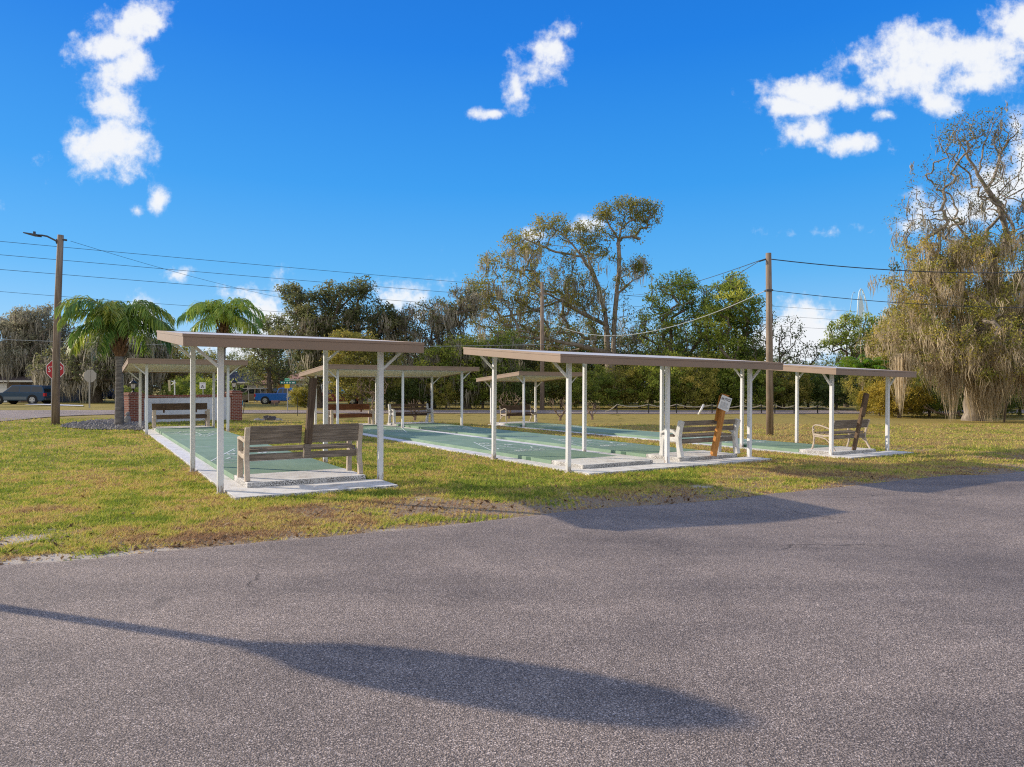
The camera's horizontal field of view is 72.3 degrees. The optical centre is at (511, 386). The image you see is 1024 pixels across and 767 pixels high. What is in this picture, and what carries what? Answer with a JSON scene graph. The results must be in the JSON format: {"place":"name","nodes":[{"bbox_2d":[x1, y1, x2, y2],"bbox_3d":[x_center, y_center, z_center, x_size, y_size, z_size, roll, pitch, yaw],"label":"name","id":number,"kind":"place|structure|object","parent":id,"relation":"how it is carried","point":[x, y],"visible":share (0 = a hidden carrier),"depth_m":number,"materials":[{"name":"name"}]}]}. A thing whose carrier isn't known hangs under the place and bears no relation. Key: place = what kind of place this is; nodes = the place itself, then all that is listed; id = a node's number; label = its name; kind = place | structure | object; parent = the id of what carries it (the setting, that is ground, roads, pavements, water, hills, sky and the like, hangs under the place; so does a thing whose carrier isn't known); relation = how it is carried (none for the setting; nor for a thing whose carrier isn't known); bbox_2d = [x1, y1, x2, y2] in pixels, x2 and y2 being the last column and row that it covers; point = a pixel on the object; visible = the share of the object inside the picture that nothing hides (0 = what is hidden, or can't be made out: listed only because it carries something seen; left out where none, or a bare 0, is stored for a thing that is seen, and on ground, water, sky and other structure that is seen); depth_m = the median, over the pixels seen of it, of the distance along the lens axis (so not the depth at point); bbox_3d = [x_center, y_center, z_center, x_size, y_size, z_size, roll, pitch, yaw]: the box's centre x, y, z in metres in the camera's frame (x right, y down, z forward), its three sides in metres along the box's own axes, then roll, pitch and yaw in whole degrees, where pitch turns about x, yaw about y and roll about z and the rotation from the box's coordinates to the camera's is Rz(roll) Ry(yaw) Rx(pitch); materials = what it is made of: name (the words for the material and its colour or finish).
{"place":"outdoors","nodes":[
{"label":"outdoors","id":0,"kind":"place"},
{"bbox_2d":[60,418,148,429],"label":"gravel","id":1,"kind":"structure","parent":0,"point":[99,424],"depth_m":26.65,"materials":[{"name":"grey gravel"}]},
{"bbox_2d":[0,269,841,329],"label":"power line","id":2,"kind":"object","parent":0,"point":[279,291],"visible":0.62,"depth_m":54.88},
{"bbox_2d":[0,471,1023,766],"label":"car park","id":3,"kind":"structure","parent":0,"point":[872,625],"depth_m":4.21,"materials":[{"name":"grey asphalt"}]},
{"bbox_2d":[0,388,1023,564],"bbox_3d":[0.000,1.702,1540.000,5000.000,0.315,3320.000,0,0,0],"label":"lawn","id":4,"kind":"structure","parent":0,"point":[614,419],"depth_m":17.91,"materials":[{"name":"green plant"}]},
{"bbox_2d":[0,385,50,403],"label":"suv","id":5,"kind":"object","parent":4,"relation":"on","point":[29,394],"visible":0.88,"depth_m":61.55,"materials":[{"name":"teal paint"}]},
{"bbox_2d":[0,302,81,389],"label":"mossy oak","id":6,"kind":"object","parent":4,"relation":"on","point":[20,325],"visible":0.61,"depth_m":72.15,"materials":[{"name":"grey plant"}]},
{"bbox_2d":[0,374,88,401],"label":"bungalow","id":7,"kind":"object","parent":4,"relation":"on","point":[22,380],"visible":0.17,"depth_m":70.00,"materials":[{"name":"brown"}]},
{"bbox_2d":[23,231,66,424],"bbox_3d":[-19.081,-2.252,28.708,1.687,8.207,0.340,0,0,0],"label":"utility pole","id":8,"kind":"object","parent":4,"relation":"on","point":[55,409],"visible":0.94,"depth_m":28.60,"materials":[{"name":"brown wood"}]},
{"bbox_2d":[6,255,836,319],"bbox_3d":[1.639,-8.836,67.999,99.604,0.674,0.029,0,0,-29],"label":"power line","id":9,"kind":"object","parent":8,"relation":"attached to","point":[292,279],"visible":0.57,"depth_m":55.76,"materials":[{"name":"black rubber"}]},
{"bbox_2d":[0,241,855,311],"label":"power line","id":10,"kind":"object","parent":8,"relation":"attached to","point":[325,270],"visible":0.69,"depth_m":57.13,"materials":[{"name":"black rubber"}]},
{"bbox_2d":[46,360,63,408],"bbox_3d":[-21.497,0.258,32.990,0.858,2.983,0.060,0,0,0],"label":"stop sign","id":11,"kind":"object","parent":4,"relation":"on","point":[49,369],"visible":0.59,"depth_m":32.97,"materials":[{"name":"metal"}]},
{"bbox_2d":[84,370,95,407],"bbox_3d":[-30.362,0.265,50.407,0.894,2.970,0.052,0,0,0],"label":"stop sign","id":12,"kind":"object","parent":4,"relation":"on","point":[89,376],"visible":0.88,"depth_m":50.42,"materials":[{"name":"metal"}]},
{"bbox_2d":[25,329,175,402],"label":"mossy oak","id":13,"kind":"object","parent":4,"relation":"on","point":[79,365],"visible":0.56,"depth_m":65.95,"materials":[{"name":"green plant"}]},
{"bbox_2d":[148,341,216,392],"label":"leafy tree","id":14,"kind":"object","parent":4,"relation":"on","point":[176,353],"visible":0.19,"depth_m":71.57,"materials":[{"name":"green plant"}]},
{"bbox_2d":[124,391,242,422],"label":"entrance wall","id":15,"kind":"structure","parent":4,"relation":"on","point":[131,403],"depth_m":31.02,"materials":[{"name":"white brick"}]},
{"bbox_2d":[170,373,210,394],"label":"green shrub","id":16,"kind":"object","parent":4,"relation":"on","point":[180,387],"visible":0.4,"depth_m":61.42,"materials":[{"name":"green plant"}]},
{"bbox_2d":[142,429,244,489],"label":"walkway","id":17,"kind":"structure","parent":4,"relation":"on","point":[209,472],"depth_m":14.01,"materials":[{"name":"white concrete"}]},
{"bbox_2d":[122,358,247,434],"bbox_3d":[-11.430,0.332,24.336,3.556,2.439,4.056,0,0,-31],"label":"shade shelter","id":18,"kind":"object","parent":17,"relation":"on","point":[145,366],"visible":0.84,"depth_m":23.63,"materials":[{"name":"white paint"}]},
{"bbox_2d":[187,374,245,394],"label":"green shrub","id":19,"kind":"object","parent":4,"relation":"on","point":[199,391],"visible":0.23,"depth_m":59.04,"materials":[{"name":"green plant"}]},
{"bbox_2d":[176,297,264,393],"bbox_3d":[-14.985,-1.444,36.002,4.124,6.296,4.053,0,0,36],"label":"palm tree","id":20,"kind":"object","parent":4,"relation":"on","point":[227,315],"visible":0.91,"depth_m":35.49,"materials":[{"name":"green plant"}]},
{"bbox_2d":[153,425,365,487],"bbox_3d":[-7.618,1.551,18.233,1.846,0.238,17.130,0,0,-31],"label":"shuffleboard court","id":21,"kind":"object","parent":4,"relation":"on","point":[265,473],"visible":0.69,"depth_m":12.97,"materials":[{"name":"green paint"}]},
{"bbox_2d":[152,403,209,427],"bbox_3d":[-11.868,1.016,25.121,1.840,0.836,0.636,0,0,-31],"label":"bench","id":22,"kind":"object","parent":21,"relation":"on","point":[175,406],"visible":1,"depth_m":25.16,"materials":[{"name":"brown wood"}]},
{"bbox_2d":[237,423,363,481],"bbox_3d":[-3.399,1.020,11.310,1.853,0.841,0.687,0,0,-31],"label":"bench","id":23,"kind":"object","parent":21,"relation":"on","point":[349,433],"visible":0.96,"depth_m":11.08,"materials":[{"name":"beige wood"}]},
{"bbox_2d":[303,378,316,457],"bbox_3d":[-3.161,0.487,10.962,0.108,1.250,0.095,5,-2,-31],"label":"scoreboard post","id":24,"kind":"object","parent":23,"relation":"attached to","point":[310,412],"visible":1,"depth_m":10.93,"materials":[{"name":"brown wood"}]},
{"bbox_2d":[242,388,277,401],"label":"suv","id":25,"kind":"object","parent":4,"relation":"on","point":[251,394],"visible":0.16,"depth_m":78.13,"materials":[{"name":"beige paint"}]},
{"bbox_2d":[229,372,294,392],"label":"cottage","id":26,"kind":"structure","parent":4,"relation":"on","point":[236,375],"depth_m":91.92,"materials":[{"name":"grey"}]},
{"bbox_2d":[234,312,301,392],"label":"leafy tree","id":27,"kind":"object","parent":4,"relation":"on","point":[269,366],"visible":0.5,"depth_m":75.46,"materials":[{"name":"green plant"}]},
{"bbox_2d":[246,349,299,388],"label":"leafy tree","id":28,"kind":"object","parent":4,"relation":"on","point":[265,375],"visible":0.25,"depth_m":79.48,"materials":[{"name":"green plant"}]},
{"bbox_2d":[254,388,304,403],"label":"pickup truck","id":29,"kind":"object","parent":4,"relation":"on","point":[267,398],"visible":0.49,"depth_m":71.55,"materials":[{"name":"blue paint"}]},
{"bbox_2d":[156,330,424,493],"bbox_3d":[-3.986,0.259,12.114,3.556,2.589,4.056,0,0,-31],"label":"shade shelter","id":30,"kind":"object","parent":4,"relation":"on","point":[219,341],"visible":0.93,"depth_m":10.74,"materials":[{"name":"white paint"}]},
{"bbox_2d":[256,373,335,401],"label":"cottage","id":31,"kind":"structure","parent":4,"relation":"on","point":[296,384],"depth_m":86.00,"materials":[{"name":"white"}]},
{"bbox_2d":[288,383,318,407],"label":"feathery bush","id":32,"kind":"object","parent":4,"relation":"on","point":[300,393],"visible":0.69,"depth_m":59.66,"materials":[{"name":"green plant"}]},
{"bbox_2d":[224,479,397,499],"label":"walkway","id":33,"kind":"structure","parent":4,"relation":"on","point":[295,489],"depth_m":10.36,"materials":[{"name":"white concrete"}]},
{"bbox_2d":[269,275,411,407],"bbox_3d":[-14.424,-3.772,60.000,12.152,11.749,7.136,0,0,0],"label":"dark oak","id":34,"kind":"object","parent":4,"relation":"on","point":[312,323],"visible":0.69,"depth_m":58.93,"materials":[{"name":"green plant"}]},
{"bbox_2d":[322,388,366,403],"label":"pickup truck","id":35,"kind":"object","parent":4,"relation":"on","point":[355,401],"visible":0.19,"depth_m":69.05,"materials":[{"name":"grey paint"}]},
{"bbox_2d":[319,327,406,403],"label":"tree","id":36,"kind":"object","parent":4,"relation":"on","point":[365,357],"visible":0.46,"depth_m":53.09,"materials":[{"name":"green plant"}]},
{"bbox_2d":[359,378,414,407],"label":"dark shrub","id":37,"kind":"object","parent":4,"relation":"on","point":[387,399],"visible":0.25,"depth_m":59.56,"materials":[{"name":"green plant"}]},
{"bbox_2d":[299,364,479,427],"bbox_3d":[-5.023,0.430,28.612,6.296,2.480,3.896,0,0,-31],"label":"shade shelter","id":38,"kind":"object","parent":4,"relation":"on","point":[336,371],"visible":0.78,"depth_m":27.98,"materials":[{"name":"white paint"}]},
{"bbox_2d":[385,378,459,406],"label":"dark shrub","id":39,"kind":"object","parent":4,"relation":"on","point":[416,397],"visible":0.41,"depth_m":57.09,"materials":[{"name":"green plant"}]},
{"bbox_2d":[382,283,482,407],"bbox_3d":[-6.865,-3.354,60.013,9.048,10.770,7.008,0,0,0],"label":"mossy tree","id":40,"kind":"object","parent":4,"relation":"on","point":[447,322],"visible":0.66,"depth_m":59.09,"materials":[{"name":"green plant"}]},
{"bbox_2d":[423,375,464,408],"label":"olive shrub","id":41,"kind":"object","parent":4,"relation":"on","point":[451,398],"visible":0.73,"depth_m":55.94,"materials":[{"name":"green plant"}]},
{"bbox_2d":[410,328,525,408],"bbox_3d":[-3.756,-1.179,57.761,9.916,7.223,7.317,0,0,0],"label":"leafy tree","id":42,"kind":"object","parent":4,"relation":"on","point":[433,357],"visible":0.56,"depth_m":56.55,"materials":[{"name":"green plant"}]},
{"bbox_2d":[455,366,514,408],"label":"green shrub","id":43,"kind":"object","parent":4,"relation":"on","point":[482,398],"visible":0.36,"depth_m":56.90,"materials":[{"name":"green plant"}]},
{"bbox_2d":[362,423,652,468],"bbox_3d":[-2.337,1.666,21.760,1.856,0.238,17.400,0,0,-31],"label":"shuffleboard court","id":44,"kind":"object","parent":4,"relation":"on","point":[557,456],"visible":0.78,"depth_m":17.35,"materials":[{"name":"green paint"}]},
{"bbox_2d":[328,404,374,423],"bbox_3d":[-6.609,1.131,28.733,1.820,0.836,0.636,0,0,-31],"label":"bench","id":45,"kind":"object","parent":44,"relation":"on","point":[370,415],"visible":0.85,"depth_m":28.83,"materials":[{"name":"brown wood"}]},
{"bbox_2d":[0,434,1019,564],"bbox_3d":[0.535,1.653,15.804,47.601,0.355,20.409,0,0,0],"label":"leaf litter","id":46,"kind":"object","parent":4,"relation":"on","point":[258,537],"visible":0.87,"depth_m":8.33,"materials":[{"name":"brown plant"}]},
{"bbox_2d":[363,425,677,471],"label":"walkway","id":47,"kind":"structure","parent":4,"relation":"on","point":[533,463],"depth_m":17.63,"materials":[{"name":"white concrete"}]},
{"bbox_2d":[484,365,560,406],"bbox_3d":[0.996,0.032,57.023,5.974,3.792,4.683,0,0,-28],"label":"dark shrub","id":48,"kind":"object","parent":4,"relation":"on","point":[519,391],"visible":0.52,"depth_m":56.17,"materials":[{"name":"green plant"}]},
{"bbox_2d":[496,319,558,403],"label":"background tree","id":49,"kind":"object","parent":4,"relation":"on","point":[530,363],"visible":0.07,"depth_m":71.67,"materials":[{"name":"green plant"}]},
{"bbox_2d":[476,371,582,426],"bbox_3d":[0.841,0.577,32.769,3.636,2.470,3.896,0,0,-31],"label":"shade shelter","id":50,"kind":"object","parent":4,"relation":"on","point":[523,377],"visible":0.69,"depth_m":32.34,"materials":[{"name":"white paint"}]},
{"bbox_2d":[536,282,548,409],"bbox_3d":[2.304,-2.937,53.500,1.000,10.094,0.360,0,0,0],"label":"utility pole","id":51,"kind":"object","parent":4,"relation":"on","point":[542,293],"visible":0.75,"depth_m":53.38,"materials":[{"name":"brown wood"}]},
{"bbox_2d":[459,194,664,405],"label":"tall oak","id":52,"kind":"object","parent":4,"relation":"on","point":[567,300],"visible":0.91,"depth_m":65.15,"materials":[{"name":"green plant"}]},
{"bbox_2d":[387,422,736,461],"bbox_3d":[-0.087,1.666,23.141,1.836,0.238,17.380,0,0,-31],"label":"shuffleboard court","id":53,"kind":"object","parent":4,"relation":"on","point":[639,450],"visible":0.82,"depth_m":19.53,"materials":[{"name":"green paint"}]},
{"bbox_2d":[388,403,433,423],"bbox_3d":[-4.340,1.147,30.103,1.848,0.823,0.700,0,0,-31],"label":"bench","id":54,"kind":"object","parent":53,"relation":"on","point":[427,413],"visible":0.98,"depth_m":30.25,"materials":[{"name":"brown wood"}]},
{"bbox_2d":[659,418,740,457],"bbox_3d":[4.293,1.147,15.964,1.888,0.823,0.700,0,0,-31],"label":"bench","id":55,"kind":"object","parent":53,"relation":"on","point":[677,436],"visible":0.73,"depth_m":15.71,"materials":[{"name":"brown wood"}]},
{"bbox_2d":[530,348,593,407],"bbox_3d":[4.209,-0.680,58.592,6.479,5.250,4.761,0,0,-43],"label":"olive shrub","id":56,"kind":"object","parent":4,"relation":"on","point":[551,368],"visible":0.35,"depth_m":57.30,"materials":[{"name":"green plant"}]},
{"bbox_2d":[539,317,620,403],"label":"background tree","id":57,"kind":"object","parent":4,"relation":"on","point":[589,365],"visible":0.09,"depth_m":72.93,"materials":[{"name":"green plant"}]},
{"bbox_2d":[556,364,634,408],"bbox_3d":[6.589,-0.048,56.935,6.092,3.941,4.611,0,0,-14],"label":"green shrub","id":58,"kind":"object","parent":4,"relation":"on","point":[604,378],"visible":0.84,"depth_m":56.34,"materials":[{"name":"green plant"}]},
{"bbox_2d":[575,323,642,400],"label":"background tree","id":59,"kind":"object","parent":4,"relation":"on","point":[621,351],"visible":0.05,"depth_m":74.84,"materials":[{"name":"green plant"}]},
{"bbox_2d":[589,364,643,407],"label":"olive shrub","id":60,"kind":"object","parent":4,"relation":"on","point":[628,378],"visible":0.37,"depth_m":57.73,"materials":[{"name":"green plant"}]},
{"bbox_2d":[593,333,652,403],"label":"background tree","id":61,"kind":"object","parent":4,"relation":"on","point":[632,348],"visible":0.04,"depth_m":73.20,"materials":[{"name":"green plant"}]},
{"bbox_2d":[608,365,672,408],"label":"olive shrub","id":62,"kind":"object","parent":4,"relation":"on","point":[635,399],"visible":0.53,"depth_m":57.24,"materials":[{"name":"green plant"}]},
{"bbox_2d":[618,327,690,402],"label":"background tree","id":63,"kind":"object","parent":4,"relation":"on","point":[653,353],"visible":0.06,"depth_m":75.79,"materials":[{"name":"green plant"}]},
{"bbox_2d":[488,424,828,456],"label":"walkway","id":64,"kind":"structure","parent":4,"relation":"on","point":[788,452],"depth_m":23.62,"materials":[{"name":"white concrete"}]},
{"bbox_2d":[621,349,713,408],"bbox_3d":[12.698,-0.598,57.896,7.310,5.109,5.534,0,0,-27],"label":"green shrub","id":65,"kind":"object","parent":4,"relation":"on","point":[674,400],"visible":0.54,"depth_m":56.97,"materials":[{"name":"green plant"}]},
{"bbox_2d":[571,457,771,475],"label":"walkway","id":66,"kind":"structure","parent":4,"relation":"on","point":[646,467],"depth_m":14.41,"materials":[{"name":"white concrete"}]},
{"bbox_2d":[463,347,783,472],"bbox_3d":[2.558,0.398,16.181,6.296,2.579,3.896,1,0,-31],"label":"shade shelter","id":67,"kind":"object","parent":66,"relation":"on","point":[568,358],"visible":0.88,"depth_m":14.93,"materials":[{"name":"white paint"}]},
{"bbox_2d":[710,394,731,456],"bbox_3d":[4.626,0.857,15.696,0.395,1.402,0.132,15,-5,-31],"label":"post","id":68,"kind":"object","parent":66,"relation":"on","point":[724,403],"visible":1,"depth_m":15.66,"materials":[{"name":"orange wood"}]},
{"bbox_2d":[630,268,720,406],"bbox_3d":[14.903,-4.328,63.003,8.153,12.736,6.929,0,0,0],"label":"leafy tree","id":69,"kind":"object","parent":4,"relation":"on","point":[685,293],"visible":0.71,"depth_m":62.40,"materials":[{"name":"green plant"}]},
{"bbox_2d":[496,421,875,454],"bbox_3d":[4.507,1.811,26.191,1.856,0.238,17.750,0,0,-31],"label":"shuffleboard court","id":70,"kind":"object","parent":4,"relation":"on","point":[791,447],"visible":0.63,"depth_m":21.89,"materials":[{"name":"green paint"}]},
{"bbox_2d":[499,405,537,422],"bbox_3d":[0.304,1.296,33.378,1.746,0.816,0.714,0,0,-31],"label":"bench","id":71,"kind":"object","parent":70,"relation":"on","point":[512,407],"visible":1,"depth_m":33.50,"materials":[{"name":"brown wood"}]},
{"bbox_2d":[811,419,870,450],"bbox_3d":[8.984,1.296,19.124,1.616,0.816,0.714,0,0,-31],"label":"bench","id":72,"kind":"object","parent":70,"relation":"on","point":[842,424],"visible":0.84,"depth_m":18.92,"materials":[{"name":"brown wood"}]},
{"bbox_2d":[851,393,868,449],"bbox_3d":[9.294,0.926,18.728,0.165,1.580,0.115,18,-6,-30],"label":"scoreboard post","id":73,"kind":"object","parent":70,"relation":"on","point":[864,403],"visible":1,"depth_m":18.71,"materials":[{"name":"brown wood"}]},
{"bbox_2d":[670,355,719,409],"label":"olive shrub","id":74,"kind":"object","parent":4,"relation":"on","point":[690,396],"visible":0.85,"depth_m":55.68,"materials":[{"name":"green plant"}]},
{"bbox_2d":[693,358,746,407],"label":"green shrub","id":75,"kind":"object","parent":4,"relation":"on","point":[730,392],"visible":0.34,"depth_m":56.62,"materials":[{"name":"green plant"}]},
{"bbox_2d":[605,404,839,413],"bbox_3d":[14.107,1.531,47.000,15.716,0.758,0.064,0,0,0],"label":"rope barrier","id":76,"kind":"object","parent":4,"relation":"on","point":[712,405],"visible":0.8,"depth_m":46.97,"materials":[{"name":"black metal"}]},
{"bbox_2d":[686,268,765,406],"bbox_3d":[18.526,-3.976,59.904,6.901,12.034,6.660,0,0,0],"label":"leafy tree","id":77,"kind":"object","parent":4,"relation":"on","point":[733,287],"visible":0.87,"depth_m":58.86,"materials":[{"name":"green plant"}]},
{"bbox_2d":[695,347,773,407],"bbox_3d":[18.841,-0.836,59.863,7.919,5.613,5.995,0,0,-39],"label":"green shrub","id":78,"kind":"object","parent":4,"relation":"on","point":[723,372],"visible":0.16,"depth_m":58.43,"materials":[{"name":"green plant"}]},
{"bbox_2d":[714,358,791,408],"bbox_3d":[19.239,-0.254,57.551,7.310,4.379,5.534,0,0,35],"label":"green shrub","id":79,"kind":"object","parent":4,"relation":"on","point":[760,379],"visible":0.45,"depth_m":56.36,"materials":[{"name":"green plant"}]},
{"bbox_2d":[759,253,773,435],"bbox_3d":[9.450,-1.427,26.047,0.542,7.075,0.320,0,0,0],"label":"utility pole","id":80,"kind":"object","parent":4,"relation":"on","point":[769,382],"visible":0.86,"depth_m":25.95,"materials":[{"name":"brown wood"}]},
{"bbox_2d":[545,291,763,335],"bbox_3d":[6.006,-3.966,39.775,0.031,2.355,28.313,0,0,-14],"label":"power line","id":81,"kind":"object","parent":80,"relation":"attached to","point":[667,327],"visible":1,"depth_m":33.68,"materials":[{"name":"black rubber"}]},
{"bbox_2d":[771,259,1023,272],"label":"power line","id":82,"kind":"object","parent":80,"relation":"attached to","point":[894,270],"visible":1,"depth_m":27.22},
{"bbox_2d":[773,290,1023,307],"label":"power line","id":83,"kind":"object","parent":80,"relation":"attached to","point":[898,302],"visible":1,"depth_m":27.28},
{"bbox_2d":[738,300,827,408],"bbox_3d":[22.175,-2.557,57.908,7.055,9.141,4.742,0,0,0],"label":"sparse tree","id":84,"kind":"object","parent":4,"relation":"on","point":[782,352],"visible":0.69,"depth_m":57.60,"materials":[{"name":"green plant"}]},
{"bbox_2d":[756,362,814,409],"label":"olive shrub","id":85,"kind":"object","parent":4,"relation":"on","point":[786,395],"visible":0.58,"depth_m":55.43,"materials":[{"name":"green plant"}]},
{"bbox_2d":[773,361,843,408],"bbox_3d":[24.659,-0.102,58.050,5.787,4.056,4.381,0,0,-8],"label":"green shrub","id":86,"kind":"object","parent":4,"relation":"on","point":[812,397],"visible":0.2,"depth_m":57.12,"materials":[{"name":"green plant"}]},
{"bbox_2d":[733,364,916,454],"bbox_3d":[8.603,0.537,20.050,3.636,2.579,3.896,1,0,-31],"label":"shade shelter","id":87,"kind":"object","parent":4,"relation":"on","point":[832,371],"visible":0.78,"depth_m":18.93,"materials":[{"name":"white paint"}]},
{"bbox_2d":[807,374,859,408],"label":"dark shrub","id":88,"kind":"object","parent":4,"relation":"on","point":[823,388],"visible":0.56,"depth_m":55.17,"materials":[{"name":"green plant"}]},
{"bbox_2d":[819,310,892,406],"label":"pine tree","id":89,"kind":"object","parent":4,"relation":"on","point":[837,341],"visible":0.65,"depth_m":61.62,"materials":[{"name":"green plant"}]},
{"bbox_2d":[849,288,869,334],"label":"ride tower","id":90,"kind":"structure","parent":4,"relation":"on","point":[861,305],"depth_m":421.00,"materials":[{"name":"metal"}]},
{"bbox_2d":[835,354,890,396],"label":"feather palm","id":91,"kind":"object","parent":4,"relation":"on","point":[850,362],"visible":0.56,"depth_m":43.54,"materials":[{"name":"green plant"}]},
{"bbox_2d":[838,369,892,410],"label":"olive shrub","id":92,"kind":"object","parent":4,"relation":"on","point":[853,398],"visible":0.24,"depth_m":51.44,"materials":[{"name":"green plant"}]},
{"bbox_2d":[828,450,913,458],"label":"walkway","id":93,"kind":"structure","parent":4,"relation":"on","point":[870,454],"depth_m":18.24,"materials":[{"name":"white concrete"}]},
{"bbox_2d":[855,382,906,416],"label":"yellow shrub","id":94,"kind":"object","parent":4,"relation":"on","point":[860,393],"visible":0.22,"depth_m":43.32,"materials":[{"name":"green plant"}]},
{"bbox_2d":[853,288,932,394],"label":"leafy tree","id":95,"kind":"object","parent":4,"relation":"on","point":[870,342],"visible":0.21,"depth_m":51.79,"materials":[{"name":"green plant"}]},
{"bbox_2d":[864,377,936,417],"bbox_3d":[22.593,0.511,40.930,3.630,2.818,3.190,0,0,-31],"label":"yellow shrub","id":96,"kind":"object","parent":4,"relation":"on","point":[911,407],"visible":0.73,"depth_m":40.60,"materials":[{"name":"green plant"}]},
{"bbox_2d":[898,374,963,417],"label":"green shrub","id":97,"kind":"object","parent":4,"relation":"on","point":[938,406],"visible":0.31,"depth_m":41.18,"materials":[{"name":"green plant"}]},
{"bbox_2d":[867,102,1023,421],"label":"mossy oak","id":98,"kind":"object","parent":4,"relation":"on","point":[990,374],"visible":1,"depth_m":36.47,"materials":[{"name":"green plant"}]},
{"bbox_2d":[983,387,1023,416],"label":"green shrub","id":99,"kind":"object","parent":4,"relation":"on","point":[1013,403],"visible":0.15,"depth_m":41.18,"materials":[{"name":"green plant"}]},
{"label":"planting bed","id":100,"kind":"structure","parent":4,"relation":"on","visible":0},
{"bbox_2d":[54,295,177,424],"bbox_3d":[-15.021,-0.910,27.081,4.340,5.120,4.129,0,0,0],"label":"palm tree","id":101,"kind":"object","parent":100,"relation":"on","point":[121,323],"visible":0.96,"depth_m":26.39,"materials":[{"name":"green plant"}]},
{"bbox_2d":[0,410,1023,420],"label":"street","id":102,"kind":"structure","parent":0,"point":[17,414],"depth_m":48.14,"materials":[{"name":"grey asphalt"}]},
{"bbox_2d":[0,0,1023,385],"label":"sky","id":103,"kind":"structure","parent":0,"point":[400,139],"materials":[{"name":"blue"}]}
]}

